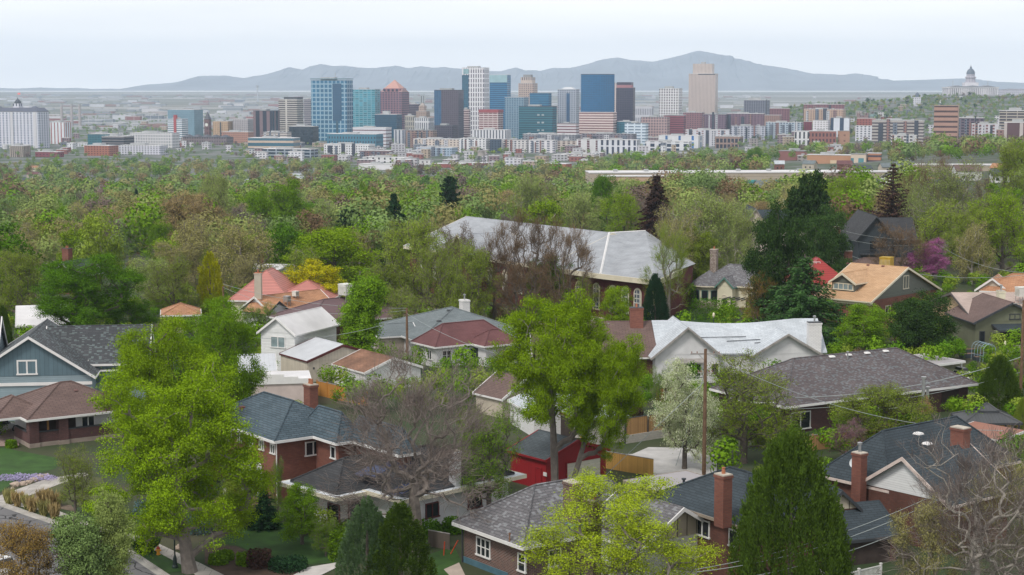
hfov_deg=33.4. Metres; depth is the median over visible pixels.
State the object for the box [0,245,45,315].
tree
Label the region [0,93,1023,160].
street trees
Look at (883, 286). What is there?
house
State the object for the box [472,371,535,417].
shed
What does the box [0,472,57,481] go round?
flower bed
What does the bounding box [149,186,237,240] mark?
tree
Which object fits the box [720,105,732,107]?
distant shed
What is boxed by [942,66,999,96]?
capitol
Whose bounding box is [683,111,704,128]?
city block
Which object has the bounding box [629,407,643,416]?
shrub
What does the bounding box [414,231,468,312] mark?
tree
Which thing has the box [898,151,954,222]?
bare tree
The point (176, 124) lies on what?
office building
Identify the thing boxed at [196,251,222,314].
cypress tree
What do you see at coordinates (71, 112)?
smokestack
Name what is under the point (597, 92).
office tower
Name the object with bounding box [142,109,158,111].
distant shed
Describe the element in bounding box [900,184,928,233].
budding tree
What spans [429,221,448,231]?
budding tree
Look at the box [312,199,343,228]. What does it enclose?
budding tree
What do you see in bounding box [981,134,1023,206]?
tree
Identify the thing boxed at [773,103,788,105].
distant shed
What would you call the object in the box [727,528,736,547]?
window
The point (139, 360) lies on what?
maple tree
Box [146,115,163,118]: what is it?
distant shed
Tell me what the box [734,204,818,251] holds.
house
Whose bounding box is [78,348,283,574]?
maple tree
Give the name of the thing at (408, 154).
building
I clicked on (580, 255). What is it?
bare tree
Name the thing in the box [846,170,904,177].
warehouse
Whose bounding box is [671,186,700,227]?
budding tree
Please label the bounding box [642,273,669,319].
juniper tree
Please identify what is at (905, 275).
window
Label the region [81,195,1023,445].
undergrowth
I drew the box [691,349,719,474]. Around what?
utility pole
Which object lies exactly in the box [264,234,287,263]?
budding tree
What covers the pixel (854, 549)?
power line
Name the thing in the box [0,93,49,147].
hotel
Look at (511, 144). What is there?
city block
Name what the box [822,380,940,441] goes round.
tree
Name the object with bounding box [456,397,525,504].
tree
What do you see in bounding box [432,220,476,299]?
tree
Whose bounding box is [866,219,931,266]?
bare tree
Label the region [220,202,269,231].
bare tree
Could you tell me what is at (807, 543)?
power line
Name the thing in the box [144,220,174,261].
tree
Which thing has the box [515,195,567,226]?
tree
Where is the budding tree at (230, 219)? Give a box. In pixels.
[208,215,239,257]
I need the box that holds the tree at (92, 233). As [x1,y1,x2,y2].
[73,213,128,287]
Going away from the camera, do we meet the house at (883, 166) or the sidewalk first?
the sidewalk
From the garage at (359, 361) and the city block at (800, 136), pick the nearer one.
the garage at (359, 361)
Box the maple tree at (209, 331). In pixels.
[182,292,270,410]
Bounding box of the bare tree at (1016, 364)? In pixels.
[1012,356,1023,379]
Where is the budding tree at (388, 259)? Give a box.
[382,238,408,271]
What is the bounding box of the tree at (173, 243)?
[148,229,185,260]
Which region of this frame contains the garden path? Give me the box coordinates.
[294,563,335,574]
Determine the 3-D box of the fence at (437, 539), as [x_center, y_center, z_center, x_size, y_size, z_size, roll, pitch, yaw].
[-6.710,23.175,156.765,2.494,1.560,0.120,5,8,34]
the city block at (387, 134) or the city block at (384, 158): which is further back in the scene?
the city block at (387, 134)
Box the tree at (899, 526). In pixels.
[885,490,970,574]
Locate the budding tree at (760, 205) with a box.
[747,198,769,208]
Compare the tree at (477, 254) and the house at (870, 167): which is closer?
the tree at (477, 254)
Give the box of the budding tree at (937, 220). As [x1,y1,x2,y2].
[913,197,967,267]
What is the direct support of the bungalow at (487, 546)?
on the ground at (328, 402)
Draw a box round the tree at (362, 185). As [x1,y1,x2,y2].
[352,181,376,198]
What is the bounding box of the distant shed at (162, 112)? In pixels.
[148,111,167,114]
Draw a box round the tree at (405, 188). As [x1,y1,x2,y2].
[388,185,411,196]
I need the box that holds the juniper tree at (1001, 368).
[972,354,1023,411]
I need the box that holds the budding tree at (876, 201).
[870,182,902,216]
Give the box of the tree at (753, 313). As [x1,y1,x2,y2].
[739,271,779,321]
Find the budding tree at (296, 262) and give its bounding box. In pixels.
[280,244,324,282]
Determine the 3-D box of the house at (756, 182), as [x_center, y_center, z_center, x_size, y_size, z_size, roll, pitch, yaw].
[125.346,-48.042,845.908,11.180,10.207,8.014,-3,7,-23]
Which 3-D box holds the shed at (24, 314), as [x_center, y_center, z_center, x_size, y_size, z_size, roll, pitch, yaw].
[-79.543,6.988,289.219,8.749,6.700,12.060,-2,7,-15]
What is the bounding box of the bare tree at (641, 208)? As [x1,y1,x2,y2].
[626,199,646,230]
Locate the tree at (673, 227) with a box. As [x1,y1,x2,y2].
[649,204,706,278]
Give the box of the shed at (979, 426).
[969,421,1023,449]
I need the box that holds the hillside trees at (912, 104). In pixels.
[758,92,1022,141]
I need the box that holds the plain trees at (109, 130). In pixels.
[49,112,557,131]
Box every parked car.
[0,420,14,434]
[0,554,25,574]
[953,366,972,378]
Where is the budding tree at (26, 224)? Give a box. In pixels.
[13,219,44,263]
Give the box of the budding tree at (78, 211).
[64,199,89,222]
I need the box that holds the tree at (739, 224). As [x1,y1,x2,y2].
[718,202,761,269]
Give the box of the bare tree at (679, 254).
[637,219,693,315]
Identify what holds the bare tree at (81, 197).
on the ground at (328, 402)
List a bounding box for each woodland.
[0,131,1023,256]
[0,142,924,182]
[0,142,925,181]
[8,137,1017,241]
[14,141,984,182]
[15,137,1022,237]
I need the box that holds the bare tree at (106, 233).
[104,219,131,247]
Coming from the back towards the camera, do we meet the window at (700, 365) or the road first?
the window at (700, 365)
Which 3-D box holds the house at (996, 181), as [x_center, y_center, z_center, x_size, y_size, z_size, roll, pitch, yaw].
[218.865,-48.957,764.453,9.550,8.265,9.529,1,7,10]
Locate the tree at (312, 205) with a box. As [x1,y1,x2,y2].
[304,197,327,210]
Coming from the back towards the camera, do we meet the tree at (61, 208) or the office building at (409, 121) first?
the office building at (409, 121)
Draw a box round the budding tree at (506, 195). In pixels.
[498,188,538,208]
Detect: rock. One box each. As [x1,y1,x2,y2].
[9,481,19,486]
[19,481,26,485]
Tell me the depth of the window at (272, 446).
173.72 m
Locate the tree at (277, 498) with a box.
[270,454,283,513]
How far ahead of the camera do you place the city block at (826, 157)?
1712.14 m
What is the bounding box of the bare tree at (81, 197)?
[76,190,85,205]
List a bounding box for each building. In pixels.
[2,144,8,148]
[10,143,30,156]
[56,148,67,153]
[67,143,75,150]
[77,141,87,146]
[88,132,118,144]
[102,134,133,144]
[168,115,187,139]
[181,140,186,147]
[202,144,211,149]
[226,145,232,151]
[233,117,253,131]
[252,151,265,156]
[260,152,268,158]
[276,156,285,160]
[287,155,298,161]
[288,150,303,160]
[289,124,318,144]
[312,141,326,146]
[321,153,336,160]
[338,154,349,162]
[357,158,375,165]
[375,111,401,141]
[386,152,397,156]
[391,143,404,152]
[396,158,411,161]
[397,152,406,156]
[399,160,411,166]
[405,114,415,129]
[406,151,420,156]
[406,156,418,165]
[409,102,419,114]
[412,152,423,158]
[413,143,426,149]
[414,116,433,129]
[421,149,429,157]
[443,158,458,161]
[451,154,459,158]
[464,107,470,137]
[464,150,473,160]
[471,146,478,152]
[482,155,487,161]
[488,154,499,161]
[488,160,499,165]
[505,155,514,165]
[514,153,523,157]
[515,148,521,152]
[515,157,523,163]
[523,159,537,164]
[535,154,548,162]
[551,153,567,160]
[565,144,578,152]
[569,154,582,161]
[573,148,581,151]
[590,151,605,157]
[635,105,652,122]
[638,144,647,154]
[648,136,658,140]
[671,144,675,152]
[744,145,754,151]
[748,138,758,145]
[777,133,791,142]
[782,135,793,145]
[797,153,806,160]
[824,145,833,150]
[830,143,840,148]
[835,147,842,152]
[928,125,933,132]
[998,89,1023,95]
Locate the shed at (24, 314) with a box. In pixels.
[15,304,67,336]
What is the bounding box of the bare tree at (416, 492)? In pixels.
[312,337,504,552]
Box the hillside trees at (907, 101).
[752,92,1023,137]
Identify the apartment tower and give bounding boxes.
[744,97,769,114]
[999,108,1023,128]
[1004,119,1023,140]
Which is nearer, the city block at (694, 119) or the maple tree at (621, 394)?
the maple tree at (621, 394)
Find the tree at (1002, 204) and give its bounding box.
[961,186,1023,274]
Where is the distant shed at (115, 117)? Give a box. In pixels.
[113,115,131,119]
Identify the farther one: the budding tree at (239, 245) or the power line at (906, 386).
the budding tree at (239, 245)
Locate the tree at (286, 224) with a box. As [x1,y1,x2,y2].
[278,220,304,255]
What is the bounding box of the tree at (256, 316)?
[237,301,277,348]
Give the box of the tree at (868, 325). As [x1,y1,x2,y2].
[830,301,891,350]
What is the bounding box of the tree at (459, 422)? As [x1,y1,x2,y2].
[453,402,497,464]
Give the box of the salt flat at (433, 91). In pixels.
[0,91,941,91]
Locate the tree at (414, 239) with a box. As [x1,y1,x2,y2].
[377,212,463,312]
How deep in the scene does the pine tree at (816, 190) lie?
370.05 m
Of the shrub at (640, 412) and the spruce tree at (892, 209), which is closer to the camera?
the shrub at (640, 412)
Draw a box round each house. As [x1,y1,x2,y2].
[0,316,154,420]
[23,293,41,304]
[27,172,41,178]
[57,246,102,293]
[160,302,201,332]
[210,378,420,501]
[228,267,341,321]
[240,289,328,326]
[254,256,288,276]
[256,307,339,370]
[268,296,418,340]
[372,294,530,356]
[389,282,444,312]
[410,319,517,367]
[526,303,655,381]
[623,466,822,574]
[709,347,977,431]
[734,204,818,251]
[753,180,774,197]
[774,160,784,169]
[783,257,838,308]
[802,160,817,168]
[815,262,941,322]
[824,415,1020,553]
[825,226,851,267]
[836,160,852,169]
[841,209,917,260]
[843,250,929,273]
[852,165,872,169]
[877,162,899,169]
[931,178,968,195]
[952,165,981,180]
[974,273,1023,291]
[989,163,1010,168]
[989,169,1008,182]
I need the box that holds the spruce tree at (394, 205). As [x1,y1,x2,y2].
[372,192,407,271]
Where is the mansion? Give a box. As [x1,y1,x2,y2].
[913,92,920,105]
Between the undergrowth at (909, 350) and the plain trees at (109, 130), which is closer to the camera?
the undergrowth at (909, 350)
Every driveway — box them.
[0,429,18,445]
[631,447,716,475]
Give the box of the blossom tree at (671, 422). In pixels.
[646,357,725,469]
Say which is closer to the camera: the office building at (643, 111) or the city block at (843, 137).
the city block at (843, 137)
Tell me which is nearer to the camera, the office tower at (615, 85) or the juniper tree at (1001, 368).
the juniper tree at (1001, 368)
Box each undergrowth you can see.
[0,262,1023,470]
[35,198,1023,437]
[53,192,1023,433]
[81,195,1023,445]
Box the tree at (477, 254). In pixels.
[438,239,503,315]
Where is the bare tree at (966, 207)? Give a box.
[956,198,978,237]
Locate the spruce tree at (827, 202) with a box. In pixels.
[805,191,836,243]
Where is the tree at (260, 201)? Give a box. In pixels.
[243,184,274,228]
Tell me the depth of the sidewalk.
153.53 m
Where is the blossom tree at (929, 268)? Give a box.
[903,237,951,276]
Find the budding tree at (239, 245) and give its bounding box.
[202,214,279,295]
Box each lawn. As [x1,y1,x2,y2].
[0,447,57,491]
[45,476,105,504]
[135,550,181,572]
[221,524,343,563]
[426,546,460,574]
[671,315,717,322]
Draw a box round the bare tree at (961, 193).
[944,183,970,219]
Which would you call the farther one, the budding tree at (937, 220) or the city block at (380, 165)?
the city block at (380, 165)
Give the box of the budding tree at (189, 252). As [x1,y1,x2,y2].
[149,238,203,298]
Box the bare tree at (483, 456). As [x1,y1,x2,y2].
[475,433,514,488]
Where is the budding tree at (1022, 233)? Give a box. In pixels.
[1008,219,1023,257]
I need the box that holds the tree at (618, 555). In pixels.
[511,466,729,574]
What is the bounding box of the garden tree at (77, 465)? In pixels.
[54,443,99,516]
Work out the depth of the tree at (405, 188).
899.01 m
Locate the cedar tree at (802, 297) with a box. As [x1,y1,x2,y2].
[740,254,857,353]
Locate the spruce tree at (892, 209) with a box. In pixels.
[864,163,929,240]
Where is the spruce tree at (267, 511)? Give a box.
[246,489,281,532]
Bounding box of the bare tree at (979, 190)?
[972,175,992,204]
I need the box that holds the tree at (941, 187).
[899,156,986,254]
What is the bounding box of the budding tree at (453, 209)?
[439,203,465,221]
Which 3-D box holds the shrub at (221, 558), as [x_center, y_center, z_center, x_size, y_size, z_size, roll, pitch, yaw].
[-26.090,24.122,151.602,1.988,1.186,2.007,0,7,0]
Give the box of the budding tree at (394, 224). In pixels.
[381,217,416,285]
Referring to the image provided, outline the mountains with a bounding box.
[0,51,1023,90]
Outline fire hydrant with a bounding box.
[155,546,160,554]
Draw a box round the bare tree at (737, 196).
[722,189,745,214]
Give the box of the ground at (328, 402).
[0,92,1023,574]
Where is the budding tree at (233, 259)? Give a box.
[215,228,251,291]
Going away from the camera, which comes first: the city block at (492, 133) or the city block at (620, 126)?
the city block at (492, 133)
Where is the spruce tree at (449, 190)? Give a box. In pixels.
[438,176,462,211]
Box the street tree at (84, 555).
[44,510,120,574]
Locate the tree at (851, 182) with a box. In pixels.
[824,172,871,212]
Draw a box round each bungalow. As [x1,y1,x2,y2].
[0,380,122,447]
[280,445,526,528]
[452,473,703,574]
[931,284,1023,316]
[944,293,1021,352]
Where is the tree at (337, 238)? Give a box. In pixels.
[274,225,385,284]
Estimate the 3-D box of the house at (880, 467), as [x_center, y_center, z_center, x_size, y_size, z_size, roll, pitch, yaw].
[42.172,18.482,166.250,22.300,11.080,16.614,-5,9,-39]
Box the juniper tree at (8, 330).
[0,305,13,343]
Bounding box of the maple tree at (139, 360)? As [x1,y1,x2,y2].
[104,310,217,484]
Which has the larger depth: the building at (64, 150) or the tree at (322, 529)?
the building at (64, 150)
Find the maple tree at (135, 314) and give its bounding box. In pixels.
[103,296,159,327]
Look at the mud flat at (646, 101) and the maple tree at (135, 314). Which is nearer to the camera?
the maple tree at (135, 314)
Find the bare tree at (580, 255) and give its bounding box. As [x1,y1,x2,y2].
[533,212,598,310]
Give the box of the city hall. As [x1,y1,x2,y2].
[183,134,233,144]
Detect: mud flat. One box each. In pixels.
[7,98,310,98]
[245,101,833,101]
[646,105,799,105]
[655,96,936,96]
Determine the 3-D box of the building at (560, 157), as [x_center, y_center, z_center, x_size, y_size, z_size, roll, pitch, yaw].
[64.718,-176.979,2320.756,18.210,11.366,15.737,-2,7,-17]
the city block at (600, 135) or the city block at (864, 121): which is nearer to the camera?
the city block at (600, 135)
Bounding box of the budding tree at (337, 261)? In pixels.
[320,231,355,281]
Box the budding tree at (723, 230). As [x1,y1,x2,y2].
[711,210,733,251]
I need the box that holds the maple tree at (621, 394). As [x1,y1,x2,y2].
[558,326,651,477]
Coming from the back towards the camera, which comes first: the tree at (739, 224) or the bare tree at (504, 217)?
the bare tree at (504, 217)
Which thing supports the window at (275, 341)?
in the house at (284, 332)
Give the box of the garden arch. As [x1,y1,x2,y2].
[971,341,995,356]
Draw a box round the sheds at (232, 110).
[4,94,773,129]
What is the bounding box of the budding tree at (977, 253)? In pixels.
[949,219,997,283]
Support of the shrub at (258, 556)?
on the mulch bed at (231, 568)
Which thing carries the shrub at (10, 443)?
on the lawn at (12, 461)
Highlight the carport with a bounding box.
[914,354,965,366]
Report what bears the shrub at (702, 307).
on the church lawn at (704, 321)
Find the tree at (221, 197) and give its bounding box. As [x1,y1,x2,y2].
[197,167,233,216]
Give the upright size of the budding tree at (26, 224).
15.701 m
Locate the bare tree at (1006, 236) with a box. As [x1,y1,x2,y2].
[980,195,1023,260]
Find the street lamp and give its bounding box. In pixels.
[172,522,177,567]
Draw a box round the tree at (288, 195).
[265,176,310,241]
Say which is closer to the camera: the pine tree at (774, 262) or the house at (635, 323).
the house at (635, 323)
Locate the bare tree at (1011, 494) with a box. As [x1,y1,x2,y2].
[962,441,1023,574]
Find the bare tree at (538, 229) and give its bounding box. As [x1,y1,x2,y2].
[502,203,565,303]
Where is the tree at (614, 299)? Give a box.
[598,286,634,320]
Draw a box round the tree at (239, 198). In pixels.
[231,192,245,202]
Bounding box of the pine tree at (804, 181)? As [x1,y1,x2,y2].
[791,173,812,242]
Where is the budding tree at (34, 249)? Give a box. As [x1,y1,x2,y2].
[9,228,47,277]
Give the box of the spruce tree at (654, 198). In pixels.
[634,174,683,252]
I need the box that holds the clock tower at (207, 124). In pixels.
[204,112,210,135]
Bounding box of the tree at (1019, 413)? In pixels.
[1011,397,1023,429]
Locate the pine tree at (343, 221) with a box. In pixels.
[335,206,362,230]
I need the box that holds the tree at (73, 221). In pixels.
[49,213,113,259]
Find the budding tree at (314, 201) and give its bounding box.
[301,196,326,207]
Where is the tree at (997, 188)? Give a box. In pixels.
[982,182,1023,231]
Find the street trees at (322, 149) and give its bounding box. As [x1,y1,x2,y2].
[0,93,1021,161]
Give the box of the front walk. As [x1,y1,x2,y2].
[0,473,81,495]
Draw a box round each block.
[50,120,71,143]
[84,143,118,155]
[119,143,167,154]
[213,119,232,135]
[221,130,253,142]
[248,136,299,149]
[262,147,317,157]
[263,131,290,136]
[324,142,374,155]
[327,132,382,146]
[352,126,391,147]
[359,162,400,169]
[360,149,392,157]
[363,155,403,162]
[394,129,405,146]
[406,129,436,147]
[413,137,458,151]
[416,145,457,155]
[419,159,432,164]
[434,123,457,138]
[434,161,465,167]
[453,160,487,165]
[459,137,489,152]
[473,128,510,138]
[490,139,501,152]
[502,138,528,152]
[523,132,580,144]
[529,138,556,152]
[544,161,571,170]
[557,122,578,133]
[557,139,576,151]
[562,152,598,159]
[577,138,597,152]
[581,132,636,138]
[598,138,640,153]
[617,120,630,132]
[625,121,647,145]
[641,116,669,136]
[645,139,691,150]
[659,134,702,147]
[664,114,685,134]
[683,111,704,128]
[685,128,729,145]
[702,112,727,128]
[715,134,742,147]
[727,112,765,133]
[731,124,765,141]
[764,115,781,125]
[766,121,802,138]
[770,107,789,121]
[778,148,815,160]
[794,131,808,145]
[803,103,844,119]
[803,121,811,130]
[804,108,845,123]
[807,152,850,163]
[809,129,835,146]
[813,120,829,130]
[830,116,849,136]
[838,131,849,145]
[851,153,867,162]
[855,125,871,140]
[857,112,877,117]
[857,118,875,124]
[868,153,881,161]
[872,118,924,145]
[891,133,916,144]
[959,116,984,137]
[971,122,998,138]
[996,126,1003,137]
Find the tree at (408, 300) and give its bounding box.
[383,284,422,320]
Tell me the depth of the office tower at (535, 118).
3124.03 m
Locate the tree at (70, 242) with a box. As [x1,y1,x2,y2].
[56,219,86,260]
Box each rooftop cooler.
[283,295,290,305]
[292,291,298,297]
[338,283,352,302]
[879,256,893,265]
[1015,286,1023,301]
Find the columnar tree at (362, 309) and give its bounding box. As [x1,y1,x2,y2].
[332,267,392,353]
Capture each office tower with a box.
[253,109,279,136]
[278,97,303,131]
[304,98,310,125]
[310,73,352,140]
[353,88,379,126]
[380,80,408,129]
[416,96,429,117]
[434,88,463,138]
[462,66,488,136]
[490,75,510,128]
[505,97,528,138]
[518,75,537,103]
[519,104,556,138]
[530,93,551,105]
[558,87,579,122]
[581,74,614,111]
[614,82,616,111]
[616,82,634,120]
[659,86,682,116]
[688,62,717,113]
[934,105,958,140]
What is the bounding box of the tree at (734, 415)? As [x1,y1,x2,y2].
[698,346,808,463]
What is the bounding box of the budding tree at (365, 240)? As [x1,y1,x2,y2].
[342,226,381,274]
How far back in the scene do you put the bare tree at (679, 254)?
299.18 m
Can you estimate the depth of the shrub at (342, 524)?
162.11 m
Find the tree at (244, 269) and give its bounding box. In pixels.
[231,253,258,291]
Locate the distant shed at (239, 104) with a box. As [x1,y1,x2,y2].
[233,103,244,105]
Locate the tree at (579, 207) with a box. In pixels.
[557,188,607,230]
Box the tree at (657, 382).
[648,364,671,412]
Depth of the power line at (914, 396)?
214.88 m
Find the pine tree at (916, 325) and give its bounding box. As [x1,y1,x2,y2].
[885,288,961,355]
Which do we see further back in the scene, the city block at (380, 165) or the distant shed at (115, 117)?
the distant shed at (115, 117)
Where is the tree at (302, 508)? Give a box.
[272,481,321,544]
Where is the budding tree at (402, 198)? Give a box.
[397,195,415,212]
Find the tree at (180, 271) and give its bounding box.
[140,250,202,309]
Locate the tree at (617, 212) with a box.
[596,188,648,231]
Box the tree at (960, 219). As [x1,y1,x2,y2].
[940,202,1011,271]
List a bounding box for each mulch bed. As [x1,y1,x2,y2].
[30,492,73,510]
[205,546,298,574]
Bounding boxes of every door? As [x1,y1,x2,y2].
[338,369,361,384]
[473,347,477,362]
[535,467,541,483]
[566,456,601,477]
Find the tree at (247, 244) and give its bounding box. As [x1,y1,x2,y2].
[226,227,261,277]
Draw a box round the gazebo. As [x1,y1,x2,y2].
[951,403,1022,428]
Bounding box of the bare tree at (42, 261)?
[40,234,60,267]
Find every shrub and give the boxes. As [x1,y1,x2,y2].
[4,439,17,448]
[130,536,159,553]
[132,498,149,522]
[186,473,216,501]
[187,507,215,534]
[207,551,228,565]
[216,548,234,560]
[218,463,229,483]
[235,551,253,566]
[245,548,272,569]
[268,554,308,573]
[296,505,336,536]
[324,518,363,534]
[327,528,353,561]
[410,518,442,537]
[441,515,463,534]
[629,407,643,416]
[684,283,696,308]
[690,297,725,317]
[714,305,739,318]
[895,342,918,353]
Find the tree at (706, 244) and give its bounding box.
[683,224,723,279]
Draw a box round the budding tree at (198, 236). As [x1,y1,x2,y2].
[158,211,225,289]
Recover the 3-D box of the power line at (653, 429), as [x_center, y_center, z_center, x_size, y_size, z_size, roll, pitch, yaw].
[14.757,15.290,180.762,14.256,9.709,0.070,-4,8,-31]
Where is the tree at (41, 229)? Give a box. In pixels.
[20,215,57,266]
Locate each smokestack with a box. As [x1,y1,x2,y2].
[60,104,62,119]
[70,104,73,125]
[78,104,81,125]
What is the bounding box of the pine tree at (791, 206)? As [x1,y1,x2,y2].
[781,185,800,232]
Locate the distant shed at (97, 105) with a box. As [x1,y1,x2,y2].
[89,104,104,106]
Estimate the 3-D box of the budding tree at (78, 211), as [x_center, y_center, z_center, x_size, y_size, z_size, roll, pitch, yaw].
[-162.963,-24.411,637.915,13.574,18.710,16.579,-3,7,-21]
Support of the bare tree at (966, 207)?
on the ground at (328, 402)
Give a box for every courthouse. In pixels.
[130,131,179,147]
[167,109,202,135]
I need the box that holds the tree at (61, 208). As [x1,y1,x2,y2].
[53,205,72,246]
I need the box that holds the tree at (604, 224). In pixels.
[600,208,625,231]
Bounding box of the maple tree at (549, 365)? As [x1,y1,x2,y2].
[485,286,620,480]
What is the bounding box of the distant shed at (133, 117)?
[125,116,141,119]
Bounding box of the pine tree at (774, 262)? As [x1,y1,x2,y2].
[739,196,815,319]
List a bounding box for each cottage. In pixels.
[648,315,826,382]
[691,246,755,308]
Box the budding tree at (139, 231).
[132,209,154,252]
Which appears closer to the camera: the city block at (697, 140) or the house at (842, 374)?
the house at (842, 374)
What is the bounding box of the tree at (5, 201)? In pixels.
[1,194,9,205]
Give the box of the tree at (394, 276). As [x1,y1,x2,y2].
[362,259,413,311]
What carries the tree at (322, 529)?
on the lawn at (271, 540)
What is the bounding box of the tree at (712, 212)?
[657,184,753,269]
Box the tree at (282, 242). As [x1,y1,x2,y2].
[265,219,307,272]
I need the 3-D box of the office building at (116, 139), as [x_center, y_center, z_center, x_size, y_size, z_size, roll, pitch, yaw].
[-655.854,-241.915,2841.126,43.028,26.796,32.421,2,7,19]
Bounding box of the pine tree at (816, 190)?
[802,169,830,242]
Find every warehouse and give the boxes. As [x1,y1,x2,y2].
[585,169,843,183]
[601,175,670,183]
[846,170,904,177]
[913,163,990,172]
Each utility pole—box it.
[406,308,408,359]
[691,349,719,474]
[1013,300,1023,392]
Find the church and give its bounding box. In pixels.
[403,216,695,320]
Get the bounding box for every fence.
[316,380,367,405]
[428,529,449,549]
[606,451,653,475]
[624,411,674,443]
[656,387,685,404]
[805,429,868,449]
[820,563,882,574]
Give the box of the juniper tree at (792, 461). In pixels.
[724,421,855,574]
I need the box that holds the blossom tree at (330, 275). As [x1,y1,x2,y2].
[281,257,345,296]
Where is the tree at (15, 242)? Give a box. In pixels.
[0,222,46,298]
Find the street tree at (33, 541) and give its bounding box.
[0,517,65,574]
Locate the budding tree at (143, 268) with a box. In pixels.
[127,253,170,306]
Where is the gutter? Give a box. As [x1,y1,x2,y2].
[0,504,164,574]
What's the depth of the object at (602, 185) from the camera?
531.26 m
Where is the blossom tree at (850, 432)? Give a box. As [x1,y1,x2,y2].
[826,418,868,454]
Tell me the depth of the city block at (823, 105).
3421.68 m
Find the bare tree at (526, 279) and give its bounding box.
[490,252,545,317]
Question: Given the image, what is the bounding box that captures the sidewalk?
[0,496,222,574]
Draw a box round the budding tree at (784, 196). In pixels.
[776,182,821,208]
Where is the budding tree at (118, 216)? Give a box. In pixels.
[96,204,130,226]
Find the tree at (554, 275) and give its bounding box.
[522,255,573,302]
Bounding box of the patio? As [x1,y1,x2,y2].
[444,563,464,574]
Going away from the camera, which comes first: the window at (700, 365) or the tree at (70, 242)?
the window at (700, 365)
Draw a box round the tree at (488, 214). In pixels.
[472,204,495,218]
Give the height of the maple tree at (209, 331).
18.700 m
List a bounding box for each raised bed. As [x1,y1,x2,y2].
[959,348,978,352]
[959,352,982,357]
[973,356,982,360]
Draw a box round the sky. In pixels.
[0,0,1023,88]
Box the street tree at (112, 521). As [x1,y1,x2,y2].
[89,484,139,574]
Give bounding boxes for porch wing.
[805,479,900,564]
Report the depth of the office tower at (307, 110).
3824.15 m
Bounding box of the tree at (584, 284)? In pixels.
[571,276,603,312]
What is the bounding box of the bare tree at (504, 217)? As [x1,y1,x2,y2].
[500,211,518,221]
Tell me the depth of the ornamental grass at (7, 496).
172.86 m
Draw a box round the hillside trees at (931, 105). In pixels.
[759,93,1023,141]
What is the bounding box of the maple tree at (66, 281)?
[28,252,148,324]
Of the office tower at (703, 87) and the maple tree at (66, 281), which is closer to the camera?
the maple tree at (66, 281)
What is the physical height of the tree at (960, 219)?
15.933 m
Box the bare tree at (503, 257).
[466,220,530,320]
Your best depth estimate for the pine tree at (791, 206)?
372.81 m
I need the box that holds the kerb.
[0,502,168,574]
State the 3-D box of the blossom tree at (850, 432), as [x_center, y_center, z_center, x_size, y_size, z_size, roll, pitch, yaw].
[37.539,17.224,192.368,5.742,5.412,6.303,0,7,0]
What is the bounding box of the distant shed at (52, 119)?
[49,118,65,120]
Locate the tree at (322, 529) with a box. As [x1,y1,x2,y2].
[309,517,340,555]
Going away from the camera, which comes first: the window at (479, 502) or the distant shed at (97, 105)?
the window at (479, 502)
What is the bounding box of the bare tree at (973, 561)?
[875,413,1023,574]
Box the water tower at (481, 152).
[477,149,485,164]
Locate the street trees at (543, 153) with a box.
[4,93,1007,157]
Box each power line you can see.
[223,287,405,313]
[224,284,345,306]
[254,317,404,338]
[408,314,493,352]
[604,382,703,476]
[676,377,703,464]
[696,495,933,569]
[697,498,939,571]
[707,354,1002,430]
[760,511,946,574]
[790,372,1019,409]
[795,357,1020,397]
[853,256,1020,277]
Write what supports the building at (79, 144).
on the ground at (328, 402)
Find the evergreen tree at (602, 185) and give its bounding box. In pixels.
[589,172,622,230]
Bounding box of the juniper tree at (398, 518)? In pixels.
[363,500,438,574]
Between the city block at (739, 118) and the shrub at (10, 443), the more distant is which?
the city block at (739, 118)
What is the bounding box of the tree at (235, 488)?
[216,478,258,524]
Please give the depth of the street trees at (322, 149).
2636.39 m
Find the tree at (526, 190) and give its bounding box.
[500,171,557,223]
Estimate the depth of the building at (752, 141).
2607.37 m
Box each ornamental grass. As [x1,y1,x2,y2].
[2,487,15,504]
[10,490,24,506]
[20,492,34,509]
[22,495,38,512]
[34,487,49,502]
[36,498,49,516]
[41,489,58,501]
[47,501,60,519]
[48,492,61,505]
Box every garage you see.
[237,353,311,403]
[279,338,359,381]
[331,349,422,389]
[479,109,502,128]
[507,392,564,434]
[507,429,610,485]
[560,396,629,443]
[579,112,616,133]
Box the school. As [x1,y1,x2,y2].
[35,149,63,156]
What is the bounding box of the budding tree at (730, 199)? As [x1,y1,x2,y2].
[721,191,739,224]
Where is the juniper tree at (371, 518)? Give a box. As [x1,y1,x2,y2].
[334,495,397,574]
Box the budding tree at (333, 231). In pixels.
[307,224,349,276]
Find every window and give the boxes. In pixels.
[16,360,37,374]
[81,415,94,425]
[258,440,264,450]
[269,443,275,454]
[270,336,285,348]
[304,441,316,456]
[327,502,340,524]
[329,445,335,459]
[348,499,360,518]
[425,501,439,519]
[427,349,431,359]
[441,350,451,360]
[467,493,482,509]
[475,535,490,559]
[516,552,526,573]
[548,547,560,568]
[593,283,599,309]
[633,288,641,306]
[681,363,701,376]
[696,520,710,539]
[702,291,707,299]
[711,291,716,299]
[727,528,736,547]
[790,410,811,429]
[833,282,853,290]
[869,241,876,252]
[903,275,908,288]
[979,331,984,342]
[1009,314,1020,319]
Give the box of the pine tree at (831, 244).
[801,201,852,272]
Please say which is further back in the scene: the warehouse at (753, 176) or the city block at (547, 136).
the city block at (547, 136)
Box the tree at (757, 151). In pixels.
[745,147,769,164]
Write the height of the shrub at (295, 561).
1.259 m
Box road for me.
[0,506,155,574]

